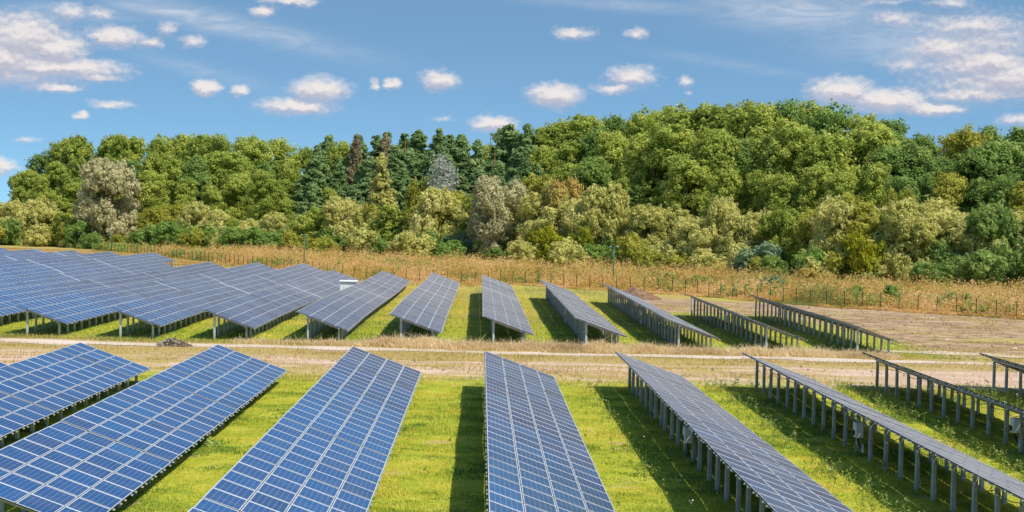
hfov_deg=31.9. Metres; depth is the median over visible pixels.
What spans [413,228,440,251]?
shrub
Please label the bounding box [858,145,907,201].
broadleaf tree
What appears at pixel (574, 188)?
willow tree
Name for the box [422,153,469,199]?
silver tree
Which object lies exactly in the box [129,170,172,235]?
broadleaf tree
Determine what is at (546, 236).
shrub
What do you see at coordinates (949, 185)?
broadleaf tree
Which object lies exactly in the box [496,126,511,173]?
pine tree
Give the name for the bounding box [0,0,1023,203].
sky
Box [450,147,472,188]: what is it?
pine tree
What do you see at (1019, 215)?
belt tree
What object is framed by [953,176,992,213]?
broadleaf tree
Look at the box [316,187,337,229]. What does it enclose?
broadleaf tree
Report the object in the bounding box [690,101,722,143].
broadleaf tree
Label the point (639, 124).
broadleaf tree
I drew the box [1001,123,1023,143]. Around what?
broadleaf tree
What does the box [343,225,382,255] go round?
shrub
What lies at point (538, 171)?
pine tree
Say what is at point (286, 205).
broadleaf tree
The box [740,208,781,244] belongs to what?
belt tree
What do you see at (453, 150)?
pine tree
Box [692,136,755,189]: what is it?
broadleaf tree
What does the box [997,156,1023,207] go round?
broadleaf tree
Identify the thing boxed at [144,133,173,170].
broadleaf tree
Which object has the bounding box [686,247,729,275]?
shrub
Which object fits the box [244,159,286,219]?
broadleaf tree
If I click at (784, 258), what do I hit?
shrub
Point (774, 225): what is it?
belt tree
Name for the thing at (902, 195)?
willow tree
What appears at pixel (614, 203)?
willow tree
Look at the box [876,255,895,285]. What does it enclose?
shrub
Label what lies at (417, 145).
pine tree
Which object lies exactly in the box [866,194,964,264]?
belt tree
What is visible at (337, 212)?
willow tree
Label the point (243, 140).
broadleaf tree
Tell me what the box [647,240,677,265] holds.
shrub
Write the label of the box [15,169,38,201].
broadleaf tree
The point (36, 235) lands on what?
shrub
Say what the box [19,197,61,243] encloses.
belt tree
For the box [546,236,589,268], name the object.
shrub
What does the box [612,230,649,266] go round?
shrub
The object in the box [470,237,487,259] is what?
shrub
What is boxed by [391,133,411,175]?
pine tree
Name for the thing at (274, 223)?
belt tree
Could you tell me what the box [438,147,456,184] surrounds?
pine tree
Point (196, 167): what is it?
broadleaf tree
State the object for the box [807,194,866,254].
willow tree
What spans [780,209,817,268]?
belt tree
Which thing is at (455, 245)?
shrub
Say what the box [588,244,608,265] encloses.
shrub
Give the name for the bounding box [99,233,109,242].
shrub
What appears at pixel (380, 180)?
pine tree
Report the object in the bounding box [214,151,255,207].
broadleaf tree
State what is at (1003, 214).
belt tree
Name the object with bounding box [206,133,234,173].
broadleaf tree
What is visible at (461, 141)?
pine tree
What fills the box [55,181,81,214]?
broadleaf tree
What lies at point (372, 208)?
willow tree
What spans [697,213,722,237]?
belt tree
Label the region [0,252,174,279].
solar array
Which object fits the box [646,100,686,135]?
broadleaf tree
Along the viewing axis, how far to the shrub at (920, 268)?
269.85 m
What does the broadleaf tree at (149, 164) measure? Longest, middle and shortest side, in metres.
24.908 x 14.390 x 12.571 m
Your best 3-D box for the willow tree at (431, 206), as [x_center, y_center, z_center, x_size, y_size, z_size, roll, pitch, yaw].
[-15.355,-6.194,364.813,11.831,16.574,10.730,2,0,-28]
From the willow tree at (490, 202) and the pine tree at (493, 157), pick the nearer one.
the willow tree at (490, 202)
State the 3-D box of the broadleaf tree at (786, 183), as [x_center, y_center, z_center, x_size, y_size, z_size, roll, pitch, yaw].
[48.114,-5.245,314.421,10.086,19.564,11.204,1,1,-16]
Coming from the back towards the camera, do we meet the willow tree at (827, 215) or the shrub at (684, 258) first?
the shrub at (684, 258)
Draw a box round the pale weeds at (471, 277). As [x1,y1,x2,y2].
[32,238,1023,316]
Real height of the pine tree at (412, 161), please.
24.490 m
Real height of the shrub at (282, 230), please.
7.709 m
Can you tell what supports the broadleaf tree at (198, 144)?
on the ground at (860, 373)
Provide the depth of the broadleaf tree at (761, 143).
324.23 m
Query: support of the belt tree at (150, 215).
on the ground at (860, 373)
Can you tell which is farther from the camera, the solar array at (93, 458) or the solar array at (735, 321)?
the solar array at (735, 321)
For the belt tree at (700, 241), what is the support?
on the ground at (860, 373)
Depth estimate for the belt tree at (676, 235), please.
318.40 m
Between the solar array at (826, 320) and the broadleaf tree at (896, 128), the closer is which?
the solar array at (826, 320)
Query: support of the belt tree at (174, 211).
on the ground at (860, 373)
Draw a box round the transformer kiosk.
[339,280,357,289]
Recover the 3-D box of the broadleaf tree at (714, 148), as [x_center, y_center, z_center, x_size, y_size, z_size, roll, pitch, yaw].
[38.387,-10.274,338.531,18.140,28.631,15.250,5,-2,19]
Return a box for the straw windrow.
[233,332,902,359]
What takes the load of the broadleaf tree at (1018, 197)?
on the ground at (860, 373)
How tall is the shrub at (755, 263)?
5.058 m
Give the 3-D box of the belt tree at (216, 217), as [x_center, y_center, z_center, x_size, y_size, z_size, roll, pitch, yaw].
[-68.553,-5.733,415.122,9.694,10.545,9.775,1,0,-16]
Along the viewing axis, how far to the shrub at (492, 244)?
347.66 m
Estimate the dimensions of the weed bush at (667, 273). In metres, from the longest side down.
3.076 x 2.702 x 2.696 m
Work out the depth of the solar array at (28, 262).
257.48 m
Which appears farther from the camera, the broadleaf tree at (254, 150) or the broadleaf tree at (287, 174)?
the broadleaf tree at (254, 150)
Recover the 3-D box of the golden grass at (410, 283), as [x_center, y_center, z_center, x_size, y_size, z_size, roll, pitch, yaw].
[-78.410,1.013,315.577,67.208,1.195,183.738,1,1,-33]
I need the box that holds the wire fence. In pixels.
[54,239,1022,316]
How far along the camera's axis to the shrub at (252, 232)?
398.13 m
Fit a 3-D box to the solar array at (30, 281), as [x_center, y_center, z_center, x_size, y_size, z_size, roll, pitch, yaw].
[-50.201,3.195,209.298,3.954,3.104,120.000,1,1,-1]
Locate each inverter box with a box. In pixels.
[682,426,694,458]
[852,422,865,452]
[1009,417,1022,446]
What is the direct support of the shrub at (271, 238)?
on the ground at (860, 373)
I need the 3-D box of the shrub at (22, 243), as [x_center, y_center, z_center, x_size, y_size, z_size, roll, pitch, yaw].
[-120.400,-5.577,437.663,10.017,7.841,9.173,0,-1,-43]
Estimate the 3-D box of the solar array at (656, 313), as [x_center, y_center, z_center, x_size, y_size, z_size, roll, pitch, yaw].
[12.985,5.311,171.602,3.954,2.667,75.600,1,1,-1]
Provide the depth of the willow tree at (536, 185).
349.90 m
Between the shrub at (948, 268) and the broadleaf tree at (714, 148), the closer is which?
the shrub at (948, 268)
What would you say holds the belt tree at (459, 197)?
on the ground at (860, 373)
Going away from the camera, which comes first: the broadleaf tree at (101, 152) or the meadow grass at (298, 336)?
the meadow grass at (298, 336)
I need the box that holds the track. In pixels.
[0,338,1023,364]
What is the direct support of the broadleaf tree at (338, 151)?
on the ground at (860, 373)
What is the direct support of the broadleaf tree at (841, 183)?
on the ground at (860, 373)
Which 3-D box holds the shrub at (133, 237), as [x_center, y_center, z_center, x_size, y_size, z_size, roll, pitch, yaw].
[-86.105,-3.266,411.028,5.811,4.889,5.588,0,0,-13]
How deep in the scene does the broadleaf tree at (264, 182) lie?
415.88 m
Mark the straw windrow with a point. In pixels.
(599, 347)
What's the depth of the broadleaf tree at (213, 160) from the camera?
443.33 m
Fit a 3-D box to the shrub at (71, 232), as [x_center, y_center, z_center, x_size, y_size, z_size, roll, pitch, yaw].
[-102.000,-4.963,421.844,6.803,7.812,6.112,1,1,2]
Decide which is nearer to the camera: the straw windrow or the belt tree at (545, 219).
the straw windrow
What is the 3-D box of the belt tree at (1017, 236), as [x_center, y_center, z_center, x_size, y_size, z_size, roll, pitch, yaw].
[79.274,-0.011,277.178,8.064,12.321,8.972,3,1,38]
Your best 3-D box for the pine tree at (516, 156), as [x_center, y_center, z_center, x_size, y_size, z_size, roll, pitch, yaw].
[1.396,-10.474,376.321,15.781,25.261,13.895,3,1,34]
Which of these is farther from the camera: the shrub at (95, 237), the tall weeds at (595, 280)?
the shrub at (95, 237)
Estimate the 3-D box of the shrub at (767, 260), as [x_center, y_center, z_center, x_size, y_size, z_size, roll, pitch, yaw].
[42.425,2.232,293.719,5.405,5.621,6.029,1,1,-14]
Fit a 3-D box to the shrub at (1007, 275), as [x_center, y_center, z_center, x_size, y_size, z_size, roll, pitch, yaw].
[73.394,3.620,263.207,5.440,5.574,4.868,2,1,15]
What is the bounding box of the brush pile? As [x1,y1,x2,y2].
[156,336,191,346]
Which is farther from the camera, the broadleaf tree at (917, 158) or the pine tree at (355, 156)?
the pine tree at (355, 156)
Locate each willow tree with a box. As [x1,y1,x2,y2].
[71,157,143,240]
[321,195,358,242]
[359,203,377,228]
[402,176,434,220]
[407,185,459,241]
[465,174,528,248]
[514,172,552,222]
[544,176,583,233]
[573,179,630,250]
[701,196,741,255]
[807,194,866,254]
[877,187,917,238]
[884,208,939,280]
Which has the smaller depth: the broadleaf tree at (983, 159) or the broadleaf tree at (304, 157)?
the broadleaf tree at (983, 159)
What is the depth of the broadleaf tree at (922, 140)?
334.89 m
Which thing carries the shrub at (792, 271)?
on the ground at (860, 373)
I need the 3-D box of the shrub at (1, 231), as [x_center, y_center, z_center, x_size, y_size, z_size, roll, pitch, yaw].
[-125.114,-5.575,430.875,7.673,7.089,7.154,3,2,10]
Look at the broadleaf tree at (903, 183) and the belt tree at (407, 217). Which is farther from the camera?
the belt tree at (407, 217)
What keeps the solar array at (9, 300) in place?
on the ground at (860, 373)
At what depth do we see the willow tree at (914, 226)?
277.64 m
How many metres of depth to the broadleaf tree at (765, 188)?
314.37 m
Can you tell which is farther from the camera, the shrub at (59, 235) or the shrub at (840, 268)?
the shrub at (59, 235)
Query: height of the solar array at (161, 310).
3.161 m
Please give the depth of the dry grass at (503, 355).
121.03 m
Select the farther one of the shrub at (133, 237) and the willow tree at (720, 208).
the shrub at (133, 237)
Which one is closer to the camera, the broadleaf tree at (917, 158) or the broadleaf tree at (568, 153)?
the broadleaf tree at (917, 158)
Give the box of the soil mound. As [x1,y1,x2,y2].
[615,287,661,299]
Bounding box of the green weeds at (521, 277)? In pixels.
[49,240,1023,314]
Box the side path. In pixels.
[877,350,1023,357]
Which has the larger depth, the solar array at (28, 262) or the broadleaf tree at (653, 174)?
the broadleaf tree at (653, 174)
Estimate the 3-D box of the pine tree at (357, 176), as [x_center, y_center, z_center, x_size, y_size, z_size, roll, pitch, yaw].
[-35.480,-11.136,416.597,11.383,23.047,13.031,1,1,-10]
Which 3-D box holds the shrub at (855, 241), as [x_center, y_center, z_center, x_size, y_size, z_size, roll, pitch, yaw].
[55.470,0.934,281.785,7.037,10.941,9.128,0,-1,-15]
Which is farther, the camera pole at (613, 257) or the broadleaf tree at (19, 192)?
the broadleaf tree at (19, 192)
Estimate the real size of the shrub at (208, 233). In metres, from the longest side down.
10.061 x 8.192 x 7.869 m
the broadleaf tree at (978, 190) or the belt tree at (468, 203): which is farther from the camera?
the belt tree at (468, 203)
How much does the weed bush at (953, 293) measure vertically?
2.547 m
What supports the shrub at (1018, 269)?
on the ground at (860, 373)
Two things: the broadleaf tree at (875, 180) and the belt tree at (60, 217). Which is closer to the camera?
the broadleaf tree at (875, 180)
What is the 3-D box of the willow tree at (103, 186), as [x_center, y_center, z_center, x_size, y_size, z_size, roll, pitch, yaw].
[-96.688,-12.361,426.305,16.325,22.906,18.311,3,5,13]
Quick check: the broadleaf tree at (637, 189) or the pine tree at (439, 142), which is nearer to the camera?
the broadleaf tree at (637, 189)
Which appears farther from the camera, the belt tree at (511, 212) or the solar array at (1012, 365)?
the belt tree at (511, 212)
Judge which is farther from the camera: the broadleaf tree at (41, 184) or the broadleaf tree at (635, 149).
the broadleaf tree at (41, 184)
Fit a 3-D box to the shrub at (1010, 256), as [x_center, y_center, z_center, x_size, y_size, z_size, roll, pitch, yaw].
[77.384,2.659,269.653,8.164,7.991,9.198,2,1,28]
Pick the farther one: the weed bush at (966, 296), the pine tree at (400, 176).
the pine tree at (400, 176)
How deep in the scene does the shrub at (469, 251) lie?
350.32 m
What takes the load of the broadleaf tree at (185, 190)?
on the ground at (860, 373)
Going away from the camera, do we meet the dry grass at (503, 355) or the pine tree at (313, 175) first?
the dry grass at (503, 355)
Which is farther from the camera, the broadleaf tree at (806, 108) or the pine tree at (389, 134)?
the pine tree at (389, 134)
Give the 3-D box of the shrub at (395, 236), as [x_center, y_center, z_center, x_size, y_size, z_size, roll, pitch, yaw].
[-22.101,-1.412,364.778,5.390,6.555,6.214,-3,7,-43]
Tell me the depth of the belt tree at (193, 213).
415.25 m
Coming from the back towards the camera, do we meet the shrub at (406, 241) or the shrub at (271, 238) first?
the shrub at (271, 238)
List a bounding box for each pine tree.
[289,155,327,214]
[290,184,322,230]
[303,135,333,182]
[306,144,333,201]
[327,158,350,205]
[342,184,365,206]
[343,135,369,175]
[345,133,361,185]
[345,159,368,208]
[348,156,378,201]
[364,146,416,210]
[364,177,401,210]
[365,152,398,220]
[369,135,381,159]
[374,132,395,166]
[378,133,389,167]
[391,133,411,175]
[405,152,422,187]
[407,129,427,171]
[415,150,438,189]
[422,128,456,172]
[426,163,441,189]
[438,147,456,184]
[445,134,459,165]
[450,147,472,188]
[453,172,468,197]
[454,134,471,162]
[464,166,485,194]
[465,139,485,192]
[482,145,506,182]
[490,128,501,146]
[491,160,507,187]
[495,123,519,173]
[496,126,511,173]
[504,146,528,184]
[506,123,539,181]
[511,145,534,178]
[515,150,533,188]
[534,164,543,178]
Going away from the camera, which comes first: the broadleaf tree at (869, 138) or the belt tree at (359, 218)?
the broadleaf tree at (869, 138)
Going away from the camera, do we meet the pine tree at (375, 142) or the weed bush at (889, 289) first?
the weed bush at (889, 289)
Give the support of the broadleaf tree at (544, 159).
on the ground at (860, 373)
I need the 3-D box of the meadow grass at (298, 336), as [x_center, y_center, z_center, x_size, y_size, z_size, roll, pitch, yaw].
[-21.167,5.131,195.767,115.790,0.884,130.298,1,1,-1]
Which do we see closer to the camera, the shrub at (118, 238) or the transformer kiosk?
the transformer kiosk
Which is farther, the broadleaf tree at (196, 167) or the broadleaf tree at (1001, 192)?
the broadleaf tree at (196, 167)
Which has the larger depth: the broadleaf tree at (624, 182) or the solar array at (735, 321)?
the broadleaf tree at (624, 182)
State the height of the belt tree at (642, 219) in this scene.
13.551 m
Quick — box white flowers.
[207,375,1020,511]
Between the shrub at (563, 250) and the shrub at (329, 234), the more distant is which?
the shrub at (329, 234)
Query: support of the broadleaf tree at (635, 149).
on the ground at (860, 373)
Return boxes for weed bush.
[664,271,681,282]
[689,274,709,284]
[760,275,784,287]
[796,267,819,281]
[844,285,863,297]
[883,283,903,299]
[941,291,960,303]
[960,293,972,302]
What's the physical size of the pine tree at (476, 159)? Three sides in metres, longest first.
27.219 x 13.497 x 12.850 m
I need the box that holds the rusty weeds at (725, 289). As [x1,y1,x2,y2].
[38,241,1021,315]
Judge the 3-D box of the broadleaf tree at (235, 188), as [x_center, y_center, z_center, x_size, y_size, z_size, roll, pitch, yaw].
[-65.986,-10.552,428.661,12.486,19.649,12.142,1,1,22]
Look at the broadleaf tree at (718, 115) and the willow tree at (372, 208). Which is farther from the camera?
the willow tree at (372, 208)
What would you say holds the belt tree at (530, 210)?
on the ground at (860, 373)
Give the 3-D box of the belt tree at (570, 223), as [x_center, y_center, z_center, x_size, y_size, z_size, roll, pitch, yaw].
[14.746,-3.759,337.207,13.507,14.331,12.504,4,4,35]
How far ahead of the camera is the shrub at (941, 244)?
276.57 m
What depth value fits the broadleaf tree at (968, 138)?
319.55 m
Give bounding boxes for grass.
[0,247,481,287]
[0,284,983,359]
[0,329,1023,398]
[0,363,1023,511]
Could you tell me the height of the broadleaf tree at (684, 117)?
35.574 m
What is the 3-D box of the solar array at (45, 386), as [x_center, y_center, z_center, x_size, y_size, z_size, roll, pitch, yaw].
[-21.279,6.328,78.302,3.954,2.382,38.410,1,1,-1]
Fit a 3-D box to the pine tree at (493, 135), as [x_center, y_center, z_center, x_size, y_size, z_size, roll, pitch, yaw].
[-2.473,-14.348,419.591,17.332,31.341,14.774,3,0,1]
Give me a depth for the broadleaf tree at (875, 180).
298.93 m
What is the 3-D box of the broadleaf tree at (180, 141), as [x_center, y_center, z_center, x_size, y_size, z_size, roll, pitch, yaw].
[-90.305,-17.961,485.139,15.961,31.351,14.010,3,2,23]
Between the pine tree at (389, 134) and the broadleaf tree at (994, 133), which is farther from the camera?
the pine tree at (389, 134)
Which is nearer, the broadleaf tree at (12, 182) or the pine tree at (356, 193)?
the pine tree at (356, 193)
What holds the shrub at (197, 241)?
on the ground at (860, 373)
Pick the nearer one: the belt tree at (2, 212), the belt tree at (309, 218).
the belt tree at (309, 218)
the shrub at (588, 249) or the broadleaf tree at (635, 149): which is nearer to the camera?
the shrub at (588, 249)
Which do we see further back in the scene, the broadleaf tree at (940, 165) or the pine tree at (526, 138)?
the pine tree at (526, 138)
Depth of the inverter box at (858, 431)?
72.78 m
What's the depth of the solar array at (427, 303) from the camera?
159.78 m
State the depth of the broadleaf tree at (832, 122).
334.71 m
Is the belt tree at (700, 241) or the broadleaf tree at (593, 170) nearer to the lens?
the belt tree at (700, 241)
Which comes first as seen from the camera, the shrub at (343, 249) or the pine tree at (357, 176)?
the shrub at (343, 249)
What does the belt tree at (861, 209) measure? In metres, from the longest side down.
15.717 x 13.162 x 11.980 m
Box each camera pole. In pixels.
[301,234,308,262]
[610,246,618,278]
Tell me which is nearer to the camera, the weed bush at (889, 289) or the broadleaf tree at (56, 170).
the weed bush at (889, 289)
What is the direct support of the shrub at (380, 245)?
on the ground at (860, 373)
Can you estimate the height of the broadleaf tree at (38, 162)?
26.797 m
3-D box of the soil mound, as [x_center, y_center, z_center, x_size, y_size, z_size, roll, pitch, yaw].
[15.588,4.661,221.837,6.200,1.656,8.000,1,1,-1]
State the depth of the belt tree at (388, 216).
373.82 m
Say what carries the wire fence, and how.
on the ground at (860, 373)
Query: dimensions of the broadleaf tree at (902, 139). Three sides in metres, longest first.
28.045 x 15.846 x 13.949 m
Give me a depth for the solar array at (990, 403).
88.81 m
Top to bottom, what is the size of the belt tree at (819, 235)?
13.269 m
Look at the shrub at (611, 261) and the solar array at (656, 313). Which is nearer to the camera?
the solar array at (656, 313)
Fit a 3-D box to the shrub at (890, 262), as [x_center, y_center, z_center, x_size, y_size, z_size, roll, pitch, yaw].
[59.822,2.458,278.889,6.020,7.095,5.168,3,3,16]
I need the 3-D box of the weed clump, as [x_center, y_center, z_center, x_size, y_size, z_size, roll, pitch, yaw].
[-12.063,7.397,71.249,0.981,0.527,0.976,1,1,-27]
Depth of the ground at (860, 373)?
98.29 m
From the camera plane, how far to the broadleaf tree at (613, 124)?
389.39 m
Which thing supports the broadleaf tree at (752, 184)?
on the ground at (860, 373)
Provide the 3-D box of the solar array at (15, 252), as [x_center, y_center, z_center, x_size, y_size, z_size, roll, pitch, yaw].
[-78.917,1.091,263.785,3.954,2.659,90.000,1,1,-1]
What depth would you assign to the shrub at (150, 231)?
409.55 m
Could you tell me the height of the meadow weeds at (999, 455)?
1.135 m
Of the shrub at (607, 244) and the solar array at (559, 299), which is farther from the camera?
the shrub at (607, 244)
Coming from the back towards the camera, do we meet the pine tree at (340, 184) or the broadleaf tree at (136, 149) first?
the broadleaf tree at (136, 149)
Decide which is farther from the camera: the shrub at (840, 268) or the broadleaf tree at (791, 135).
the broadleaf tree at (791, 135)
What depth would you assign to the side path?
137.38 m
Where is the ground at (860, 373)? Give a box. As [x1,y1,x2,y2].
[0,241,1023,511]
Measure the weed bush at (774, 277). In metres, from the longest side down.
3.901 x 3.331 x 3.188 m
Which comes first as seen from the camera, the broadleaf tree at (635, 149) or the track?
the track
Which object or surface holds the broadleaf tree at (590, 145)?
on the ground at (860, 373)
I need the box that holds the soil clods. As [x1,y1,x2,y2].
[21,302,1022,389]
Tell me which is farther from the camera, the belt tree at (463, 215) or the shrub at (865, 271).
the belt tree at (463, 215)
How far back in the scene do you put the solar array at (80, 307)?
157.49 m
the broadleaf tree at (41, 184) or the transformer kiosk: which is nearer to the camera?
the transformer kiosk
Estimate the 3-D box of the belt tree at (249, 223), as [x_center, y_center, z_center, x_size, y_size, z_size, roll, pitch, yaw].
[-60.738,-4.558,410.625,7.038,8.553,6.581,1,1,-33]
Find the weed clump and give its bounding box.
[198,435,220,447]
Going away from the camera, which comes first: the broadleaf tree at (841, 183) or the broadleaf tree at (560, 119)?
the broadleaf tree at (841, 183)
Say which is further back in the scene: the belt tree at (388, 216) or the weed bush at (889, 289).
the belt tree at (388, 216)
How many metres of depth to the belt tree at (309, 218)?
394.50 m
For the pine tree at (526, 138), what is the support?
on the ground at (860, 373)
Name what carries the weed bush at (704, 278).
on the ground at (860, 373)
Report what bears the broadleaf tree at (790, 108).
on the ground at (860, 373)
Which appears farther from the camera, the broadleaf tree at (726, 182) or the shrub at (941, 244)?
the broadleaf tree at (726, 182)
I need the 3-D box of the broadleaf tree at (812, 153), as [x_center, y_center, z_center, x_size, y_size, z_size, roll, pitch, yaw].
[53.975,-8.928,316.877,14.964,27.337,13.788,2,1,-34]
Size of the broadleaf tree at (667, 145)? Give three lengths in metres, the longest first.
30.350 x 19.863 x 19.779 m
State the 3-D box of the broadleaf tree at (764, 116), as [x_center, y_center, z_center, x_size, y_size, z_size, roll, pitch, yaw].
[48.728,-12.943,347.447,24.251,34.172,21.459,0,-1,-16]
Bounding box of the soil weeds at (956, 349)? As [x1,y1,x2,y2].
[626,303,1023,360]
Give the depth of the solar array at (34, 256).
276.42 m
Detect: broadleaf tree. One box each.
[6,170,26,200]
[10,185,31,203]
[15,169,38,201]
[24,149,50,199]
[32,173,62,221]
[44,137,71,192]
[44,160,68,196]
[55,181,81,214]
[61,134,94,180]
[61,153,87,185]
[90,134,119,159]
[105,133,136,190]
[109,194,132,227]
[115,135,146,162]
[118,159,141,225]
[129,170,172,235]
[131,151,172,209]
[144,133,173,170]
[153,153,187,201]
[162,133,195,162]
[169,176,197,206]
[174,132,218,165]
[175,156,212,202]
[193,184,223,225]
[194,150,235,203]
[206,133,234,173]
[208,173,259,221]
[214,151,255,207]
[231,135,270,165]
[235,132,278,177]
[240,168,284,222]
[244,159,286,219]
[256,184,294,230]
[265,162,302,210]
[266,137,302,183]
[294,144,312,174]
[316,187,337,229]
[325,140,349,183]
[480,143,492,161]
[517,144,562,175]
[530,121,561,151]
[548,162,585,188]
[549,139,588,176]
[551,117,572,163]
[553,112,604,154]
[570,155,611,198]
[574,125,610,163]
[593,130,631,197]
[600,113,627,132]
[609,171,636,209]
[613,132,664,200]
[618,104,660,142]
[620,120,703,213]
[625,178,652,209]
[635,149,666,201]
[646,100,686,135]
[649,174,689,209]
[658,99,701,139]
[658,157,711,232]
[688,124,749,214]
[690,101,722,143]
[692,100,750,189]
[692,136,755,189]
[698,165,746,231]
[717,99,760,139]
[731,133,776,210]
[735,101,794,174]
[738,169,767,215]
[754,116,814,189]
[756,173,783,235]
[763,171,812,240]
[773,98,811,172]
[791,132,853,210]
[792,163,833,213]
[794,98,855,174]
[799,97,833,128]
[815,125,870,198]
[819,171,858,205]
[844,112,885,134]
[845,120,900,202]
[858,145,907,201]
[859,161,892,207]
[880,116,909,143]
[880,174,922,204]
[886,142,934,197]
[892,134,914,151]
[905,131,943,159]
[915,171,941,212]
[921,154,963,198]
[931,170,974,211]
[933,135,960,159]
[938,119,992,163]
[946,139,1020,207]
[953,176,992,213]
[976,122,1002,144]
[985,169,1022,212]
[992,139,1023,182]
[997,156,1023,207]
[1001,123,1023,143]
[1007,181,1023,214]
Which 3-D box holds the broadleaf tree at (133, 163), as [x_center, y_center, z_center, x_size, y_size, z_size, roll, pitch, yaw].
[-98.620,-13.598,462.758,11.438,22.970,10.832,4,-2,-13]
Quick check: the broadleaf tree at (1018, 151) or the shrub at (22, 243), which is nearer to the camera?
the broadleaf tree at (1018, 151)
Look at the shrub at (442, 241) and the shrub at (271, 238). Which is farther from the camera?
the shrub at (271, 238)
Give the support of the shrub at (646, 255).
on the ground at (860, 373)
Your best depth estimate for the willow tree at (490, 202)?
348.11 m
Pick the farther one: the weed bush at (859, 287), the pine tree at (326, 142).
the pine tree at (326, 142)
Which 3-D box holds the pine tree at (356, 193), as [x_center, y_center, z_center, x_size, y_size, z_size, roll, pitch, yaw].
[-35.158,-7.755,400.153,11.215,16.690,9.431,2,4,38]
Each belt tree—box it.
[0,198,47,223]
[0,201,15,222]
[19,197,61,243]
[50,212,75,231]
[135,205,169,236]
[156,202,186,228]
[176,201,209,229]
[196,209,229,231]
[223,216,240,226]
[234,218,259,233]
[256,211,292,232]
[291,206,344,239]
[340,202,367,238]
[362,211,378,231]
[367,204,408,241]
[390,216,405,241]
[401,204,442,231]
[435,190,466,230]
[440,201,471,238]
[454,193,477,237]
[468,187,507,245]
[497,192,526,247]
[514,191,559,241]
[527,181,580,236]
[558,198,608,246]
[620,218,649,234]
[622,203,671,245]
[646,206,696,244]
[668,216,702,256]
[675,217,723,261]
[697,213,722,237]
[715,210,767,262]
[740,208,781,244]
[756,206,802,246]
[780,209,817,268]
[800,225,847,256]
[822,192,886,254]
[858,204,886,236]
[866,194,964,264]
[873,205,899,252]
[910,211,959,268]
[941,212,1009,257]
[942,212,970,254]
[958,200,1023,257]
[975,208,1023,255]
[1012,224,1023,247]
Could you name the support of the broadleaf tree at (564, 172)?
on the ground at (860, 373)
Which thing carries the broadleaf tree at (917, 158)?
on the ground at (860, 373)
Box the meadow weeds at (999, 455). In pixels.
[91,373,1023,511]
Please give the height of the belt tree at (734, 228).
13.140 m
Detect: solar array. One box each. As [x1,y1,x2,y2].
[0,249,45,255]
[0,250,81,261]
[0,252,120,268]
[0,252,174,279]
[0,260,174,290]
[0,262,226,325]
[0,342,149,445]
[0,344,286,511]
[15,262,276,335]
[109,263,325,338]
[188,346,421,511]
[203,270,359,339]
[296,271,409,339]
[389,272,459,337]
[482,275,534,342]
[484,351,615,511]
[540,279,627,343]
[601,283,719,347]
[615,351,852,511]
[685,294,807,347]
[742,352,1023,511]
[747,294,898,353]
[862,352,1023,452]
[980,353,1023,396]
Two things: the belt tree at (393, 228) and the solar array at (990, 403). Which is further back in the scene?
the belt tree at (393, 228)
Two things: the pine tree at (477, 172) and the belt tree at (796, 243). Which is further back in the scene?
the pine tree at (477, 172)
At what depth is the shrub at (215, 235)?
405.46 m
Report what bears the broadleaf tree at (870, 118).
on the ground at (860, 373)
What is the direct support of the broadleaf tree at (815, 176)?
on the ground at (860, 373)
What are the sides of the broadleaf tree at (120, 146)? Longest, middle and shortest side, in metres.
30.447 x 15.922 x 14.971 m
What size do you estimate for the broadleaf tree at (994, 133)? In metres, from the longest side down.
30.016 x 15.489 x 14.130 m
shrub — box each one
[0,217,23,245]
[0,225,7,241]
[5,218,29,245]
[21,224,50,246]
[44,227,56,245]
[54,218,74,246]
[62,220,91,247]
[81,231,104,248]
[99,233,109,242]
[109,233,128,243]
[124,231,148,246]
[135,223,160,246]
[150,220,187,247]
[170,227,209,248]
[184,223,218,246]
[209,225,226,247]
[216,226,245,248]
[239,225,273,248]
[256,231,283,252]
[268,226,296,244]
[280,228,310,251]
[305,235,337,252]
[318,228,347,253]
[336,237,361,251]
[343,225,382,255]
[369,233,390,256]
[384,241,397,257]
[392,230,436,257]
[392,234,400,255]
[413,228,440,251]
[426,234,451,257]
[435,238,468,258]
[444,231,472,255]
[466,248,479,258]
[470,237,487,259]
[483,237,502,258]
[485,246,509,260]
[503,238,540,265]
[527,223,565,264]
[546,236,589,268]
[562,225,594,261]
[578,243,602,267]
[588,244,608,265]
[601,237,616,267]
[605,248,625,269]
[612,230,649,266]
[631,246,669,269]
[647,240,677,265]
[668,253,690,269]
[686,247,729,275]
[725,241,756,270]
[726,241,783,273]
[743,256,763,274]
[755,254,788,276]
[761,238,790,268]
[787,265,796,275]
[790,245,826,270]
[796,252,836,279]
[823,248,869,278]
[843,228,889,280]
[847,261,881,281]
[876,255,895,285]
[877,251,913,284]
[909,261,947,286]
[922,237,954,268]
[928,254,963,283]
[947,248,976,284]
[954,246,1012,288]
[997,263,1017,288]
[1001,248,1019,265]
[1009,237,1023,286]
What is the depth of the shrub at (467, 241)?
355.59 m
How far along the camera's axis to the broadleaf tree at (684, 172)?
330.90 m
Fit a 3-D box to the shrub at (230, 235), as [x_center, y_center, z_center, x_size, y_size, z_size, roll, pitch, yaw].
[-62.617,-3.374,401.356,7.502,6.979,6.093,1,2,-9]
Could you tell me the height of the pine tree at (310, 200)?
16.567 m
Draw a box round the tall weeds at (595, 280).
[1,239,1023,319]
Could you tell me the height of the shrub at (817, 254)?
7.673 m
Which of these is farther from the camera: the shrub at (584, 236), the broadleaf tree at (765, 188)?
the shrub at (584, 236)
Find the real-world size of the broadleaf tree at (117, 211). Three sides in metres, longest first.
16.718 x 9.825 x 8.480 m
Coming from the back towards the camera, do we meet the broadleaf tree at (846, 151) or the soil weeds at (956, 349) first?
the broadleaf tree at (846, 151)

